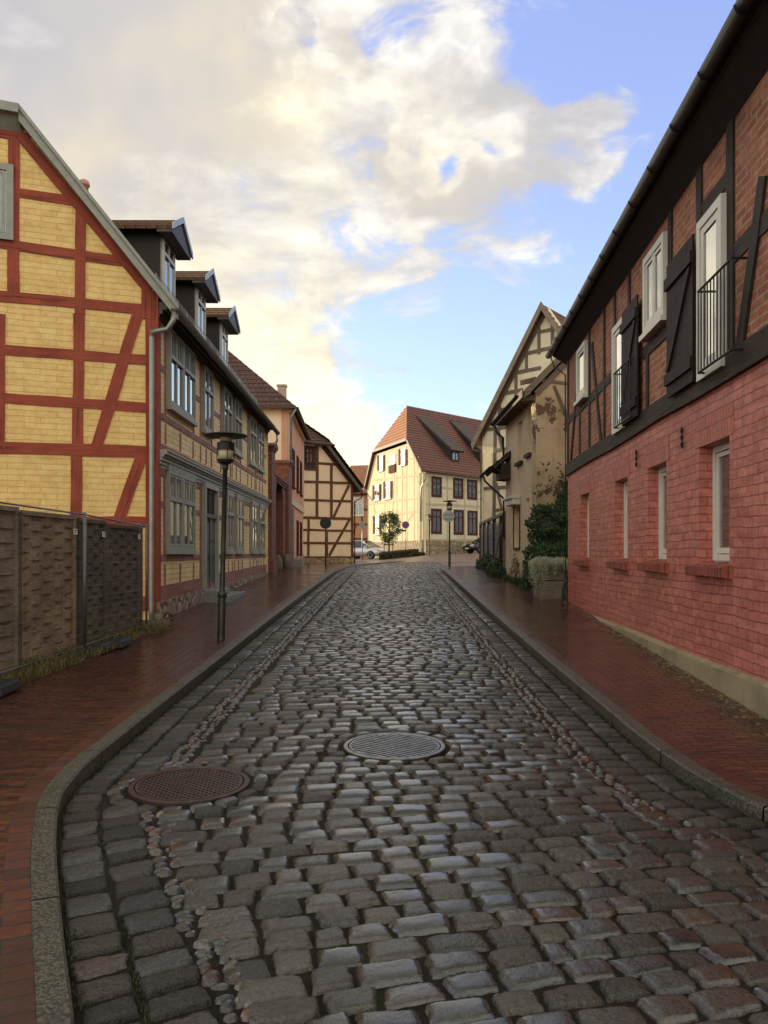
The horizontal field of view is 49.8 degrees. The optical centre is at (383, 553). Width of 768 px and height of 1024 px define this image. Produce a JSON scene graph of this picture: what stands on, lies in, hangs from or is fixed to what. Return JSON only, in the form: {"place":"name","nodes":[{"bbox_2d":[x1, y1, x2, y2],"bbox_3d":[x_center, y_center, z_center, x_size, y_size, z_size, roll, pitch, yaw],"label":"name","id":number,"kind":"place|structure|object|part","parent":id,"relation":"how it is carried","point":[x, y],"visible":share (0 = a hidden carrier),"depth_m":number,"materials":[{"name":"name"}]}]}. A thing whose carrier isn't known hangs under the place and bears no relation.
{"place":"outdoors","nodes":[
{"label":"outdoors","id":0,"kind":"place"},
{"bbox_2d":[0,618,175,683],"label":"verge","id":1,"kind":"structure","parent":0,"point":[140,633],"depth_m":10.15,"materials":[{"name":"plant"}]},
{"bbox_2d":[0,501,146,696],"bbox_3d":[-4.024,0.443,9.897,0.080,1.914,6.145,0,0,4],"label":"woven fence","id":2,"kind":"object","parent":1,"relation":"on","point":[51,552],"visible":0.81,"depth_m":10.23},
{"bbox_2d":[124,581,254,636],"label":"fallen leaves","id":3,"kind":"object","parent":1,"relation":"on","point":[195,604],"visible":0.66,"depth_m":15.27,"materials":[{"name":"brown plant"}]},
{"bbox_2d":[0,561,390,1023],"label":"pavement","id":4,"kind":"structure","parent":0,"point":[53,723],"depth_m":7.20,"materials":[{"name":"red brick"}]},
{"bbox_2d":[204,432,247,640],"bbox_3d":[-2.220,-0.220,11.630,0.610,2.968,0.610,0,0,0],"label":"street lamp","id":5,"kind":"object","parent":4,"relation":"on","point":[225,448],"visible":0.96,"depth_m":11.59,"materials":[{"name":"black metal"}]},
{"bbox_2d":[320,517,330,565],"bbox_3d":[-2.540,-0.496,35.975,0.500,2.211,0.110,0,0,0],"label":"road sign","id":6,"kind":"object","parent":4,"relation":"on","point":[325,523],"visible":0.97,"depth_m":35.95,"materials":[{"name":"grey metal"}]},
{"bbox_2d":[0,0,735,466],"label":"sky","id":7,"kind":"structure","parent":0,"point":[386,197],"materials":[{"name":"blue"}]},
{"bbox_2d":[31,601,766,995],"bbox_3d":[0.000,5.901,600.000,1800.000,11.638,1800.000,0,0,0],"label":"ground","id":8,"kind":"structure","parent":0,"point":[293,601],"depth_m":5.78,"materials":[{"name":"grey stone"}]},
{"bbox_2d":[0,100,279,619],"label":"half timbered house","id":9,"kind":"structure","parent":8,"relation":"on","point":[123,391],"depth_m":13.72,"materials":[{"name":"yellow brick"}]},
{"bbox_2d":[0,162,13,240],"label":"window","id":10,"kind":"structure","parent":9,"relation":"in","point":[6,170],"depth_m":13.04,"materials":[{"name":"grey paint"}]},
{"bbox_2d":[166,464,184,553],"bbox_3d":[-3.792,-0.780,15.046,0.097,1.584,1.108,0,0,0],"label":"window","id":11,"kind":"structure","parent":9,"relation":"in","point":[174,479],"depth_m":14.99,"materials":[{"name":"grey paint"}]},
{"bbox_2d":[166,328,185,418],"bbox_3d":[-3.782,-3.307,15.078,0.117,1.528,1.063,0,0,0],"label":"window","id":12,"kind":"structure","parent":9,"relation":"in","point":[174,344],"depth_m":14.98,"materials":[{"name":"grey paint"}]},
{"bbox_2d":[180,342,197,426],"bbox_3d":[-3.787,-3.307,16.085,0.117,1.528,1.063,0,0,0],"label":"window","id":13,"kind":"structure","parent":9,"relation":"in","point":[189,356],"depth_m":16.05,"materials":[{"name":"grey paint"}]},
{"bbox_2d":[183,470,196,553],"bbox_3d":[-3.797,-0.780,16.097,0.097,1.584,1.108,0,0,0],"label":"window","id":14,"kind":"structure","parent":9,"relation":"in","point":[189,479],"depth_m":16.09,"materials":[{"name":"grey paint"}]},
{"bbox_2d":[201,362,213,438],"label":"window","id":15,"kind":"structure","parent":9,"relation":"in","point":[207,377],"depth_m":17.75,"materials":[{"name":"grey paint"}]},
{"bbox_2d":[207,489,216,587],"bbox_3d":[-3.808,-0.313,18.126,0.114,2.179,1.212,0,0,0],"label":"door","id":16,"kind":"structure","parent":9,"relation":"in","point":[210,497],"depth_m":18.15,"materials":[{"name":"wood"}]},
{"bbox_2d":[221,384,232,441],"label":"window","id":17,"kind":"structure","parent":9,"relation":"in","point":[226,396],"depth_m":20.07,"materials":[{"name":"grey paint"}]},
{"bbox_2d":[226,489,234,553],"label":"window","id":18,"kind":"structure","parent":9,"relation":"in","point":[230,494],"depth_m":20.49,"materials":[{"name":"grey paint"}]},
{"bbox_2d":[233,396,243,458],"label":"window","id":19,"kind":"structure","parent":9,"relation":"in","point":[237,406],"depth_m":21.61,"materials":[{"name":"grey paint"}]},
{"bbox_2d":[235,493,244,553],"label":"window","id":20,"kind":"structure","parent":9,"relation":"in","point":[239,499],"depth_m":21.95,"materials":[{"name":"grey paint"}]},
{"bbox_2d":[248,413,257,468],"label":"window","id":21,"kind":"structure","parent":9,"relation":"in","point":[252,422],"depth_m":24.14,"materials":[{"name":"grey paint"}]},
{"bbox_2d":[250,500,258,553],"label":"window","id":22,"kind":"structure","parent":9,"relation":"in","point":[254,521],"depth_m":24.39,"materials":[{"name":"grey paint"}]},
{"bbox_2d":[257,423,265,473],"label":"window","id":23,"kind":"structure","parent":9,"relation":"in","point":[260,430],"depth_m":25.78,"materials":[{"name":"grey paint"}]},
{"bbox_2d":[258,503,265,553],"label":"window","id":24,"kind":"structure","parent":9,"relation":"in","point":[261,512],"depth_m":26.04,"materials":[{"name":"grey paint"}]},
{"bbox_2d":[31,561,402,1023],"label":"kerb","id":25,"kind":"structure","parent":8,"relation":"on","point":[54,1005],"depth_m":4.59,"materials":[{"name":"stone"}]},
{"bbox_2d":[228,351,311,566],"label":"plastered house","id":26,"kind":"structure","parent":8,"relation":"on","point":[281,412],"depth_m":34.59,"materials":[{"name":"pink paint"}]},
{"bbox_2d":[292,509,293,558],"bbox_3d":[-3.892,-0.825,35.250,0.050,2.150,1.000,0,0,-2],"label":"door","id":27,"kind":"structure","parent":26,"relation":"in","point":[292,509],"depth_m":35.43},
{"bbox_2d":[292,448,295,489],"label":"window","id":28,"kind":"structure","parent":26,"relation":"in","point":[293,452],"depth_m":35.60,"materials":[{"name":"red paint"}]},
{"bbox_2d":[296,455,299,493],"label":"window","id":29,"kind":"structure","parent":26,"relation":"in","point":[297,458],"depth_m":37.65,"materials":[{"name":"red paint"}]},
{"bbox_2d":[296,520,299,555],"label":"window","id":30,"kind":"structure","parent":26,"relation":"in","point":[297,522],"depth_m":37.65,"materials":[{"name":"red paint"}]},
{"bbox_2d":[300,461,302,496],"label":"window","id":31,"kind":"structure","parent":26,"relation":"in","point":[301,495],"depth_m":39.88,"materials":[{"name":"red paint"}]},
{"bbox_2d":[300,522,302,555],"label":"window","id":32,"kind":"structure","parent":26,"relation":"in","point":[301,554],"depth_m":39.85,"materials":[{"name":"red paint"}]},
{"bbox_2d":[268,443,293,573],"bbox_3d":[-3.962,-1.436,30.486,0.794,4.672,5.736,0,0,0],"label":"brick gateway","id":33,"kind":"object","parent":8,"relation":"on","point":[280,557],"visible":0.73,"depth_m":31.60,"materials":[{"name":"red brick"}]},
{"bbox_2d":[303,423,364,562],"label":"half timbered house","id":34,"kind":"structure","parent":8,"relation":"on","point":[332,483],"depth_m":43.72,"materials":[{"name":"beige paint"}]},
{"bbox_2d":[350,465,368,557],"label":"half timbered house","id":35,"kind":"structure","parent":8,"relation":"on","point":[361,505],"depth_m":79.29,"materials":[{"name":"white paint"}]},
{"bbox_2d":[353,497,363,515],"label":"window","id":36,"kind":"structure","parent":35,"relation":"in","point":[359,505],"depth_m":79.24,"materials":[{"name":"white paint"}]},
{"bbox_2d":[377,548,425,559],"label":"hedge","id":37,"kind":"object","parent":8,"relation":"on","point":[403,553],"visible":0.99,"depth_m":59.41,"materials":[{"name":"green plant"}]},
{"bbox_2d":[364,406,481,557],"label":"half timbered house","id":38,"kind":"structure","parent":8,"relation":"on","point":[423,463],"depth_m":69.37,"materials":[{"name":"beige paint"}]},
{"bbox_2d":[373,484,379,501],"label":"window","id":39,"kind":"structure","parent":38,"relation":"in","point":[376,487],"depth_m":75.26,"materials":[{"name":"white paint"}]},
{"bbox_2d":[373,515,379,535],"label":"window","id":40,"kind":"structure","parent":38,"relation":"in","point":[376,522],"depth_m":75.26,"materials":[{"name":"white paint"}]},
{"bbox_2d":[378,454,383,471],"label":"window","id":41,"kind":"structure","parent":38,"relation":"in","point":[380,456],"depth_m":73.99,"materials":[{"name":"white paint"}]},
{"bbox_2d":[384,481,391,499],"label":"window","id":42,"kind":"structure","parent":38,"relation":"in","point":[387,484],"depth_m":72.50,"materials":[{"name":"white paint"}]},
{"bbox_2d":[389,454,395,465],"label":"window","id":43,"kind":"structure","parent":38,"relation":"in","point":[392,458],"depth_m":71.15,"materials":[{"name":"white paint"}]},
{"bbox_2d":[399,448,405,466],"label":"window","id":44,"kind":"structure","parent":38,"relation":"in","point":[402,451],"depth_m":69.03,"materials":[{"name":"white paint"}]},
{"bbox_2d":[431,476,441,496],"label":"window","id":45,"kind":"structure","parent":38,"relation":"in","point":[436,481],"depth_m":66.21,"materials":[{"name":"red paint"}]},
{"bbox_2d":[431,508,441,533],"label":"window","id":46,"kind":"structure","parent":38,"relation":"in","point":[436,514],"depth_m":66.19,"materials":[{"name":"red paint"}]},
{"bbox_2d":[453,477,463,498],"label":"window","id":47,"kind":"structure","parent":38,"relation":"in","point":[458,483],"depth_m":68.29,"materials":[{"name":"red paint"}]},
{"bbox_2d":[454,509,463,534],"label":"window","id":48,"kind":"structure","parent":38,"relation":"in","point":[459,514],"depth_m":68.31,"materials":[{"name":"red paint"}]},
{"bbox_2d":[467,479,476,499],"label":"window","id":49,"kind":"structure","parent":38,"relation":"in","point":[471,484],"depth_m":69.68,"materials":[{"name":"red paint"}]},
{"bbox_2d":[467,510,477,534],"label":"window","id":50,"kind":"structure","parent":38,"relation":"in","point":[472,516],"depth_m":69.69,"materials":[{"name":"red paint"}]},
{"bbox_2d":[471,302,565,553],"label":"half timbered house","id":51,"kind":"structure","parent":8,"relation":"on","point":[530,360],"depth_m":37.45,"materials":[{"name":"beige paint"}]},
{"bbox_2d":[479,358,567,579],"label":"derelict house","id":52,"kind":"structure","parent":8,"relation":"on","point":[531,417],"depth_m":21.64,"materials":[{"name":"paint"}]},
{"bbox_2d":[522,461,567,588],"bbox_3d":[4.551,-0.607,21.048,2.301,3.505,0.372,0,0,-12],"label":"ivy","id":53,"kind":"object","parent":52,"relation":"attached to","point":[552,526],"visible":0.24,"depth_m":20.97,"materials":[{"name":"green plant"}]},
{"bbox_2d":[545,0,767,719],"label":"half timbered house","id":54,"kind":"structure","parent":8,"relation":"on","point":[658,347],"depth_m":8.96,"materials":[{"name":"red brick"}]},
{"bbox_2d":[574,340,587,406],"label":"window","id":55,"kind":"structure","parent":54,"relation":"in","point":[582,352],"depth_m":15.54,"materials":[{"name":"white paint"}]},
{"bbox_2d":[587,495,588,557],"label":"window","id":56,"kind":"structure","parent":54,"relation":"in","point":[588,495],"depth_m":16.09,"materials":[{"name":"white paint"}]},
{"bbox_2d":[612,317,624,434],"bbox_3d":[3.525,-2.647,12.426,0.083,1.633,0.755,0,0,4],"label":"window","id":57,"kind":"structure","parent":54,"relation":"in","point":[616,338],"depth_m":12.59,"materials":[{"name":"white paint"}]},
{"bbox_2d":[624,481,627,558],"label":"window","id":58,"kind":"structure","parent":54,"relation":"in","point":[626,482],"depth_m":12.88,"materials":[{"name":"white paint"}]},
{"bbox_2d":[639,231,667,342],"bbox_3d":[3.387,-3.316,10.384,0.126,1.069,1.060,0,0,4],"label":"window","id":59,"kind":"structure","parent":54,"relation":"in","point":[654,264],"depth_m":10.33,"materials":[{"name":"white paint"}]},
{"bbox_2d":[659,466,665,559],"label":"window","id":60,"kind":"structure","parent":54,"relation":"in","point":[662,471],"depth_m":10.81,"materials":[{"name":"white paint"}]},
{"bbox_2d":[696,193,726,381],"bbox_3d":[3.257,-2.608,8.246,0.083,1.643,0.747,0,0,4],"label":"window","id":61,"kind":"structure","parent":54,"relation":"in","point":[711,230],"depth_m":8.20,"materials":[{"name":"white paint"}]},
{"bbox_2d":[713,442,728,561],"bbox_3d":[3.504,-0.491,8.339,0.082,1.268,0.996,0,0,4],"label":"window","id":62,"kind":"structure","parent":54,"relation":"in","point":[721,452],"depth_m":8.67,"materials":[{"name":"white paint"}]},
{"bbox_2d":[37,561,767,1023],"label":"road","id":63,"kind":"structure","parent":0,"point":[457,964],"depth_m":4.22,"materials":[{"name":"grey stone"}]},
{"bbox_2d":[128,766,249,807],"bbox_3d":[-1.260,1.511,5.370,0.770,0.073,0.770,0,0,0],"label":"manhole cover","id":64,"kind":"object","parent":63,"relation":"on","point":[187,786],"visible":0.95,"depth_m":5.32,"materials":[{"name":"metal"}]},
{"bbox_2d":[64,574,713,1013],"bbox_3d":[0.352,1.167,15.983,4.770,0.949,27.977,0,0,0],"label":"moss","id":65,"kind":"object","parent":63,"relation":"on","point":[74,938],"visible":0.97,"depth_m":3.50,"materials":[{"name":"green plant"}]},
{"bbox_2d":[343,732,445,762],"bbox_3d":[0.078,1.464,6.230,0.770,0.073,0.770,0,0,0],"label":"manhole cover","id":66,"kind":"object","parent":63,"relation":"on","point":[404,747],"visible":0.86,"depth_m":6.17,"materials":[{"name":"metal"}]},
{"bbox_2d":[98,681,765,1023],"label":"moss","id":67,"kind":"object","parent":63,"relation":"on","point":[144,1014],"visible":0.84,"depth_m":4.17,"materials":[{"name":"green plant"}]},
{"bbox_2d":[442,566,767,823],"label":"kerb","id":68,"kind":"structure","parent":63,"relation":"on","point":[689,771],"depth_m":6.41,"materials":[{"name":"stone"}]},
{"bbox_2d":[346,554,478,568],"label":"side street","id":69,"kind":"structure","parent":0,"point":[441,558],"depth_m":52.66,"materials":[{"name":"grey stone"}]},
{"bbox_2d":[359,521,364,560],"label":"road sign","id":70,"kind":"object","parent":69,"relation":"on","point":[362,524],"visible":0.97,"depth_m":54.98,"materials":[{"name":"metal"}]},
{"bbox_2d":[353,540,387,558],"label":"parked car","id":71,"kind":"object","parent":69,"relation":"on","point":[371,549],"visible":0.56,"depth_m":63.14,"materials":[{"name":"silver metal"}]},
{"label":"windows","id":72,"kind":"part","parent":71,"relation":"part of","materials":[{"name":"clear glass"}]},
{"bbox_2d":[373,507,404,551],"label":"young tree","id":73,"kind":"object","parent":69,"relation":"on","point":[393,519],"visible":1,"depth_m":61.34,"materials":[{"name":"green plant"}]},
{"bbox_2d":[401,521,408,548],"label":"road sign","id":74,"kind":"object","parent":69,"relation":"on","point":[405,524],"visible":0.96,"depth_m":61.25,"materials":[{"name":"metal"}]},
{"bbox_2d":[428,514,430,554],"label":"road sign","id":75,"kind":"object","parent":69,"relation":"on","point":[429,517],"visible":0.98,"depth_m":59.95,"materials":[{"name":"metal"}]},
{"bbox_2d":[463,538,478,553],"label":"parked car","id":76,"kind":"object","parent":69,"relation":"on","point":[472,547],"visible":0.24,"depth_m":65.57,"materials":[{"name":"black paint"}]},
{"bbox_2d":[445,566,767,799],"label":"pavement","id":77,"kind":"structure","parent":0,"point":[683,716],"depth_m":8.29,"materials":[{"name":"red brick"}]},
{"bbox_2d":[443,500,455,566],"bbox_3d":[2.850,-0.858,36.000,0.610,2.935,0.610,0,0,0],"label":"street lamp","id":78,"kind":"object","parent":77,"relation":"on","point":[449,505],"visible":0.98,"depth_m":35.96,"materials":[{"name":"black metal"}]},
{"bbox_2d":[443,510,454,521],"bbox_3d":[2.790,-1.617,35.785,0.520,0.520,0.050,0,0,0],"label":"road sign","id":79,"kind":"object","parent":78,"relation":"attached to","point":[448,516],"visible":1,"depth_m":35.79,"materials":[{"name":"grey metal"}]},
{"bbox_2d":[475,551,492,569],"bbox_3d":[3.940,0.256,30.942,0.889,0.730,4.764,0,0,0],"label":"shrub","id":80,"kind":"object","parent":77,"relation":"on","point":[483,559],"visible":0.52,"depth_m":30.68,"materials":[{"name":"green plant"}]},
{"bbox_2d":[479,511,505,572],"bbox_3d":[3.814,-0.274,30.682,0.410,2.138,10.060,0,0,2],"label":"wooden gate fence","id":81,"kind":"object","parent":77,"relation":"on","point":[499,541],"visible":0.71,"depth_m":28.89,"materials":[{"name":"wood"}]},
{"bbox_2d":[486,523,498,556],"bbox_3d":[4.523,-0.245,31.322,0.871,2.000,9.368,0,0,2],"label":"hedge","id":82,"kind":"object","parent":77,"relation":"on","point":[491,540],"visible":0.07,"depth_m":32.59,"materials":[{"name":"green plant"}]},
{"bbox_2d":[486,557,506,576],"bbox_3d":[3.632,0.417,26.122,0.768,0.663,1.998,0,0,0],"label":"shrub","id":83,"kind":"object","parent":77,"relation":"on","point":[497,563],"visible":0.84,"depth_m":25.85,"materials":[{"name":"green plant"}]},
{"bbox_2d":[475,563,531,589],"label":"weeds","id":84,"kind":"object","parent":77,"relation":"on","point":[505,577],"visible":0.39,"depth_m":24.12,"materials":[{"name":"green plant"}]},
{"bbox_2d":[509,553,519,581],"bbox_3d":[3.722,0.402,23.379,0.382,0.845,0.768,0,0,0],"label":"shrub","id":85,"kind":"object","parent":77,"relation":"on","point":[515,570],"visible":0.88,"depth_m":23.36,"materials":[{"name":"green plant"}]},
{"bbox_2d":[518,562,536,590],"bbox_3d":[3.610,0.569,20.608,0.590,0.709,0.707,0,0,29],"label":"shrub","id":86,"kind":"object","parent":77,"relation":"on","point":[524,577],"visible":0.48,"depth_m":20.51,"materials":[{"name":"green plant"}]},
{"bbox_2d":[533,565,566,598],"bbox_3d":[3.690,0.631,18.441,0.580,0.870,0.918,0,0,0],"label":"stone planter","id":87,"kind":"object","parent":77,"relation":"on","point":[553,588],"visible":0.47,"depth_m":18.03,"materials":[{"name":"concrete"}]},
{"bbox_2d":[527,556,567,594],"bbox_3d":[3.638,0.492,18.298,0.896,0.917,0.996,0,0,0],"label":"trailing plant","id":88,"kind":"object","parent":87,"relation":"in","point":[534,564],"visible":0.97,"depth_m":17.96,"materials":[{"name":"green plant"}]},
{"bbox_2d":[561,583,566,599],"bbox_3d":[3.892,0.814,17.851,0.100,0.364,0.299,0,0,24],"label":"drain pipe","id":89,"kind":"object","parent":77,"relation":"on","point":[563,596],"visible":0.93,"depth_m":17.74,"materials":[{"name":"black metal"}]},
{"bbox_2d":[558,598,767,735],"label":"fallen leaves","id":90,"kind":"object","parent":77,"relation":"on","point":[692,680],"visible":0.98,"depth_m":9.10,"materials":[{"name":"brown plant"}]}
]}

